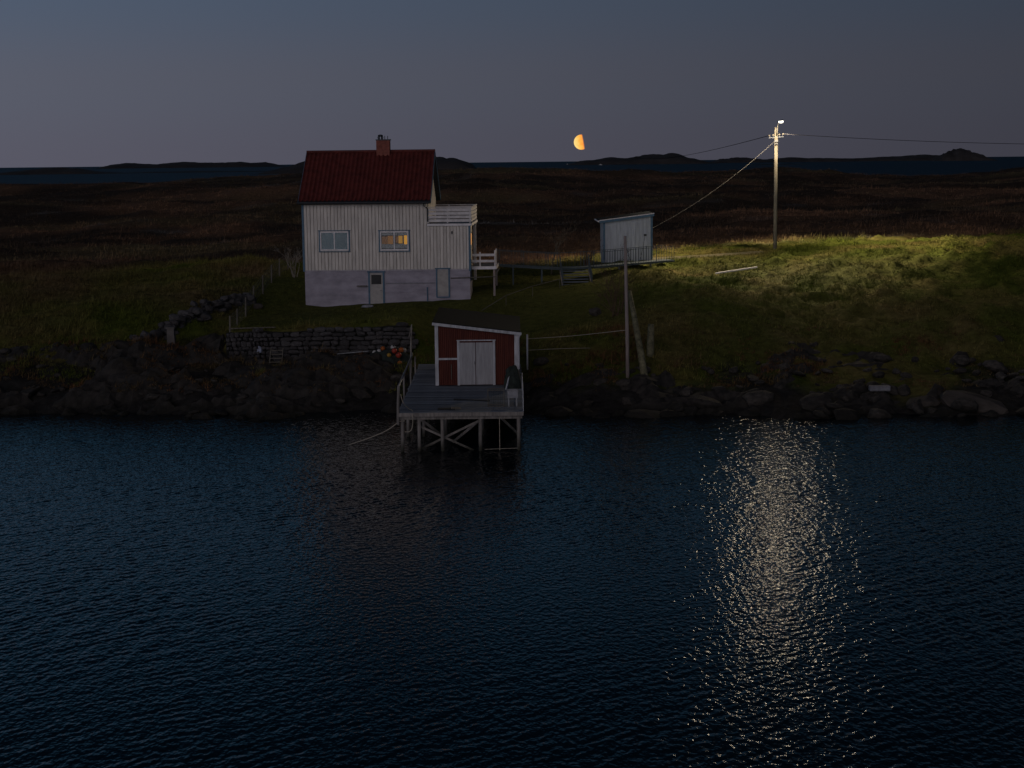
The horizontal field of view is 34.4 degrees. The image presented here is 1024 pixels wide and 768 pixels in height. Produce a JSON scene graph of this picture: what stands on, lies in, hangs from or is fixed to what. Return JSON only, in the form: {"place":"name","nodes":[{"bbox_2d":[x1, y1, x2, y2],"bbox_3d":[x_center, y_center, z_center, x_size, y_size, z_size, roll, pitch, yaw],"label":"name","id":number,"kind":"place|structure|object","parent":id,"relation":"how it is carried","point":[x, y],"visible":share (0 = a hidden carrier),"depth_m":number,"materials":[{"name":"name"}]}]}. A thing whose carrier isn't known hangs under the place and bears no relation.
{"place":"outdoors","nodes":[
{"label":"outdoors","id":0,"kind":"place"},
{"bbox_2d":[0,167,125,174],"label":"island","id":1,"kind":"structure","parent":0,"point":[56,170],"depth_m":2782.82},
{"bbox_2d":[96,162,287,168],"bbox_3d":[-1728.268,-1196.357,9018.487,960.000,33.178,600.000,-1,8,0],"label":"island","id":2,"kind":"structure","parent":0,"point":[189,165],"depth_m":8779.62,"materials":[{"name":"black stone"}]},
{"bbox_2d":[132,171,265,172],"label":"island","id":3,"kind":"structure","parent":0,"point":[196,171],"depth_m":2887.27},
{"bbox_2d":[258,157,476,173],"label":"island","id":4,"kind":"structure","parent":0,"point":[449,163],"depth_m":2168.10,"materials":[{"name":"black stone"}]},
{"bbox_2d":[0,409,1023,767],"bbox_3d":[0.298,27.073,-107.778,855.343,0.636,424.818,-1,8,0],"label":"inlet water","id":5,"kind":"structure","parent":0,"point":[568,591],"depth_m":47.23,"materials":[{"name":"blue liquid"}]},
{"bbox_2d":[0,167,1023,418],"bbox_3d":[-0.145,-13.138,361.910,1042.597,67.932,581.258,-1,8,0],"label":"ground","id":6,"kind":"structure","parent":0,"point":[606,397],"depth_m":102.41,"materials":[{"name":"green plant"}]},
{"bbox_2d":[166,326,175,345],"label":"gate pillar","id":7,"kind":"structure","parent":6,"relation":"on","point":[171,336],"depth_m":90.87,"materials":[{"name":"stone"}]},
{"bbox_2d":[129,293,255,342],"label":"field wall","id":8,"kind":"structure","parent":6,"relation":"on","point":[183,317],"depth_m":95.00,"materials":[{"name":"stone"}]},
{"bbox_2d":[253,303,262,308],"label":"boulder","id":9,"kind":"object","parent":6,"relation":"on","point":[257,305],"visible":1,"depth_m":98.49,"materials":[{"name":"grey stone"}]},
{"bbox_2d":[229,253,288,331],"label":"wire fence","id":10,"kind":"object","parent":6,"relation":"on","point":[245,311],"visible":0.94,"depth_m":99.16,"materials":[{"name":"grey wood"}]},
{"bbox_2d":[270,245,302,277],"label":"bare shrub","id":11,"kind":"object","parent":6,"relation":"on","point":[288,260],"visible":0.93,"depth_m":106.67,"materials":[{"name":"brown plant"}]},
{"bbox_2d":[226,322,418,360],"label":"retaining wall","id":12,"kind":"structure","parent":6,"relation":"on","point":[335,339],"depth_m":90.16,"materials":[{"name":"stone"}]},
{"bbox_2d":[229,327,274,328],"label":"pole","id":13,"kind":"object","parent":12,"relation":"on","point":[251,327],"visible":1,"depth_m":90.34,"materials":[{"name":"grey wood"}]},
{"bbox_2d":[337,351,368,354],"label":"pole","id":14,"kind":"object","parent":6,"relation":"on","point":[352,352],"visible":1,"depth_m":89.69,"materials":[{"name":"grey wood"}]},
{"bbox_2d":[369,347,412,363],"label":"net pile","id":15,"kind":"object","parent":6,"relation":"on","point":[394,359],"visible":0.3,"depth_m":88.59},
{"bbox_2d":[296,135,498,306],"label":"house","id":16,"kind":"structure","parent":6,"relation":"on","point":[376,229],"depth_m":99.93,"materials":[{"name":"wood"}]},
{"bbox_2d":[318,230,349,251],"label":"window","id":17,"kind":"structure","parent":16,"relation":"in","point":[331,240],"depth_m":99.81,"materials":[{"name":"white glass"}]},
{"bbox_2d":[367,271,384,303],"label":"door","id":18,"kind":"structure","parent":16,"relation":"in","point":[376,281],"depth_m":100.07,"materials":[{"name":"white wood"}]},
{"bbox_2d":[378,230,409,251],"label":"window","id":19,"kind":"structure","parent":16,"relation":"in","point":[388,239],"depth_m":99.68,"materials":[{"name":"white glass"}]},
{"bbox_2d":[435,268,450,297],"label":"door","id":20,"kind":"structure","parent":16,"relation":"in","point":[442,276],"depth_m":99.90,"materials":[{"name":"white wood"}]},
{"bbox_2d":[235,262,650,334],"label":"lawn grass","id":21,"kind":"structure","parent":6,"relation":"on","point":[382,308],"depth_m":98.16,"materials":[{"name":"green plant"}]},
{"bbox_2d":[397,324,523,451],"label":"jetty","id":22,"kind":"object","parent":6,"relation":"on","point":[425,398],"visible":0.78,"depth_m":72.78,"materials":[{"name":"grey wood"}]},
{"bbox_2d":[349,420,404,444],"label":"mooring rope","id":23,"kind":"object","parent":22,"relation":"attached to","point":[377,434],"visible":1,"depth_m":71.11,"materials":[{"name":"beige fabric"}]},
{"bbox_2d":[400,394,412,431],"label":"hanging rope","id":24,"kind":"object","parent":22,"relation":"hanging from","point":[412,414],"visible":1,"depth_m":70.09,"materials":[{"name":"beige fabric"}]},
{"bbox_2d":[432,307,520,385],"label":"boathouse","id":25,"kind":"object","parent":22,"relation":"on","point":[476,348],"visible":0.86,"depth_m":78.13,"materials":[{"name":"wood"}]},
{"bbox_2d":[460,343,475,384],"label":"door","id":26,"kind":"structure","parent":25,"relation":"in","point":[467,350],"depth_m":78.13,"materials":[{"name":"white wood"}]},
{"bbox_2d":[476,342,492,384],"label":"door","id":27,"kind":"structure","parent":25,"relation":"in","point":[484,350],"depth_m":78.13,"materials":[{"name":"white wood"}]},
{"bbox_2d":[504,365,520,388],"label":"net bundle","id":28,"kind":"object","parent":22,"relation":"on","point":[512,373],"visible":0.95,"depth_m":77.04,"materials":[{"name":"fabric"}]},
{"bbox_2d":[507,396,517,406],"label":"stand","id":29,"kind":"object","parent":22,"relation":"on","point":[508,397],"visible":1,"depth_m":71.43,"materials":[{"name":"grey wood"}]},
{"bbox_2d":[507,389,517,395],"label":"fish crate","id":30,"kind":"object","parent":29,"relation":"on","point":[512,392],"visible":1,"depth_m":71.45,"materials":[{"name":"white plastic"}]},
{"bbox_2d":[0,234,1023,395],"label":"field grass","id":31,"kind":"structure","parent":6,"relation":"on","point":[52,270],"depth_m":98.59,"materials":[{"name":"green plant"}]},
{"bbox_2d":[0,165,1023,268],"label":"heather","id":32,"kind":"object","parent":6,"relation":"on","point":[983,209],"visible":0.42,"depth_m":179.37,"materials":[{"name":"brown plant"}]},
{"bbox_2d":[481,279,559,310],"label":"garden rail","id":33,"kind":"object","parent":6,"relation":"on","point":[525,288],"visible":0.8,"depth_m":99.60,"materials":[{"name":"grey wood"}]},
{"bbox_2d":[526,334,527,369],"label":"marker post","id":34,"kind":"object","parent":6,"relation":"on","point":[527,350],"visible":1,"depth_m":86.50,"materials":[{"name":"grey wood"}]},
{"bbox_2d":[528,348,583,350],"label":"fence rope","id":35,"kind":"object","parent":34,"relation":"attached to","point":[559,348],"visible":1,"depth_m":86.85,"materials":[{"name":"beige fabric"}]},
{"bbox_2d":[546,228,576,273],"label":"bare tree","id":36,"kind":"object","parent":6,"relation":"on","point":[556,247],"visible":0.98,"depth_m":107.57,"materials":[{"name":"brown plant"}]},
{"bbox_2d":[498,245,674,285],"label":"footbridge","id":37,"kind":"object","parent":6,"relation":"on","point":[607,265],"visible":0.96,"depth_m":104.49,"materials":[{"name":"grey wood"}]},
{"bbox_2d":[577,234,602,265],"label":"bare shrub","id":38,"kind":"object","parent":6,"relation":"on","point":[593,250],"visible":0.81,"depth_m":108.20,"materials":[{"name":"brown plant"}]},
{"bbox_2d":[589,307,600,315],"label":"boulder","id":39,"kind":"object","parent":6,"relation":"on","point":[595,311],"visible":1,"depth_m":93.28,"materials":[{"name":"grey stone"}]},
{"bbox_2d":[590,244,636,316],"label":"bare shrub","id":40,"kind":"object","parent":6,"relation":"on","point":[614,299],"visible":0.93,"depth_m":92.72,"materials":[{"name":"brown plant"}]},
{"bbox_2d":[594,211,653,262],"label":"shed","id":41,"kind":"structure","parent":6,"relation":"on","point":[635,228],"depth_m":109.70,"materials":[{"name":"wood"}]},
{"bbox_2d":[628,290,647,375],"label":"pole","id":42,"kind":"object","parent":6,"relation":"on","point":[641,356],"visible":0.86,"depth_m":84.55,"materials":[{"name":"grey wood"}]},
{"bbox_2d":[647,324,653,356],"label":"post","id":43,"kind":"object","parent":6,"relation":"on","point":[650,343],"visible":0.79,"depth_m":86.05,"materials":[{"name":"grey wood"}]},
{"bbox_2d":[653,251,762,259],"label":"gravel track","id":44,"kind":"structure","parent":6,"relation":"on","point":[720,254],"depth_m":111.48,"materials":[{"name":"grey gravel"}]},
{"bbox_2d":[715,266,756,273],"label":"plank board","id":45,"kind":"object","parent":6,"relation":"on","point":[736,270],"visible":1,"depth_m":103.25,"materials":[{"name":"grey wood"}]},
{"bbox_2d":[768,119,783,248],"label":"street lamp","id":46,"kind":"object","parent":6,"relation":"on","point":[776,137],"visible":0.98,"depth_m":114.09,"materials":[{"name":"grey wood"}]},
{"bbox_2d":[636,136,766,158],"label":"power line","id":47,"kind":"object","parent":46,"relation":"attached to","point":[713,149],"visible":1,"depth_m":157.63,"materials":[{"name":"metal"}]},
{"bbox_2d":[653,142,773,227],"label":"service cable","id":48,"kind":"object","parent":46,"relation":"attached to","point":[715,189],"visible":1,"depth_m":111.91,"materials":[{"name":"rubber"}]},
{"bbox_2d":[788,134,1011,143],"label":"power line","id":49,"kind":"object","parent":46,"relation":"attached to","point":[903,140],"visible":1,"depth_m":115.50,"materials":[{"name":"metal"}]},
{"bbox_2d":[915,395,940,406],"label":"boulder","id":50,"kind":"object","parent":6,"relation":"on","point":[927,400],"visible":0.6,"depth_m":79.70,"materials":[{"name":"grey stone"}]},
{"bbox_2d":[0,333,1023,420],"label":"rocky shore","id":51,"kind":"structure","parent":0,"point":[293,396],"depth_m":83.41,"materials":[{"name":"grey stone"}]},
{"bbox_2d":[269,348,283,363],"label":"wooden steps","id":52,"kind":"structure","parent":51,"relation":"on","point":[270,358],"depth_m":89.19,"materials":[{"name":"grey wood"}]},
{"bbox_2d":[0,322,1023,392],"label":"shore grass","id":53,"kind":"structure","parent":51,"relation":"on","point":[152,340],"depth_m":86.36,"materials":[{"name":"green plant"}]},
{"bbox_2d":[624,236,629,377],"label":"pole","id":54,"kind":"object","parent":51,"relation":"on","point":[626,310],"visible":0.85,"depth_m":83.19,"materials":[{"name":"grey wood"}]},
{"bbox_2d":[528,330,624,338],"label":"fence rope","id":55,"kind":"object","parent":54,"relation":"attached to","point":[576,335],"visible":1,"depth_m":86.28,"materials":[{"name":"beige fabric"}]},
{"bbox_2d":[869,391,890,403],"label":"boulder","id":56,"kind":"object","parent":51,"relation":"on","point":[876,396],"visible":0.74,"depth_m":80.57,"materials":[{"name":"grey stone"}]},
{"bbox_2d":[868,385,890,390],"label":"foam block","id":57,"kind":"object","parent":56,"relation":"on","point":[879,388],"depth_m":80.55,"materials":[{"name":"white plastic"}]},
{"bbox_2d":[940,390,1007,413],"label":"boulder","id":58,"kind":"object","parent":51,"relation":"on","point":[949,397],"visible":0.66,"depth_m":79.45,"materials":[{"name":"grey stone"}]},
{"bbox_2d":[0,156,1023,183],"bbox_3d":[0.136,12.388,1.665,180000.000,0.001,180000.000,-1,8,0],"label":"sea","id":59,"kind":"structure","parent":0,"point":[906,168],"depth_m":2552.51,"materials":[{"name":"blue"}]},
{"bbox_2d":[0,0,1023,167],"label":"sky","id":60,"kind":"structure","parent":0,"point":[84,83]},
{"bbox_2d":[574,135,583,149],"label":"moon","id":61,"kind":"object","parent":60,"relation":"in","point":[578,142],"visible":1,"depth_m":59182.41,"materials":[{"name":"orange"}]},
{"bbox_2d":[567,153,720,164],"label":"island","id":62,"kind":"structure","parent":0,"point":[655,159],"depth_m":5274.02,"materials":[{"name":"black stone"}]},
{"bbox_2d":[712,157,772,162],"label":"island","id":63,"kind":"structure","parent":0,"point":[741,160],"depth_m":6150.82,"materials":[{"name":"black stone"}]},
{"bbox_2d":[753,164,791,164],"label":"island","id":64,"kind":"structure","parent":0,"point":[772,164],"depth_m":3644.69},
{"bbox_2d":[766,154,939,161],"bbox_3d":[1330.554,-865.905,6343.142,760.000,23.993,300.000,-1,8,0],"label":"island","id":65,"kind":"structure","parent":0,"point":[924,157],"depth_m":6223.24,"materials":[{"name":"black stone"}]},
{"bbox_2d":[931,148,998,160],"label":"island","id":66,"kind":"structure","parent":0,"point":[960,154],"depth_m":5196.84,"materials":[{"name":"black stone"}]}
]}

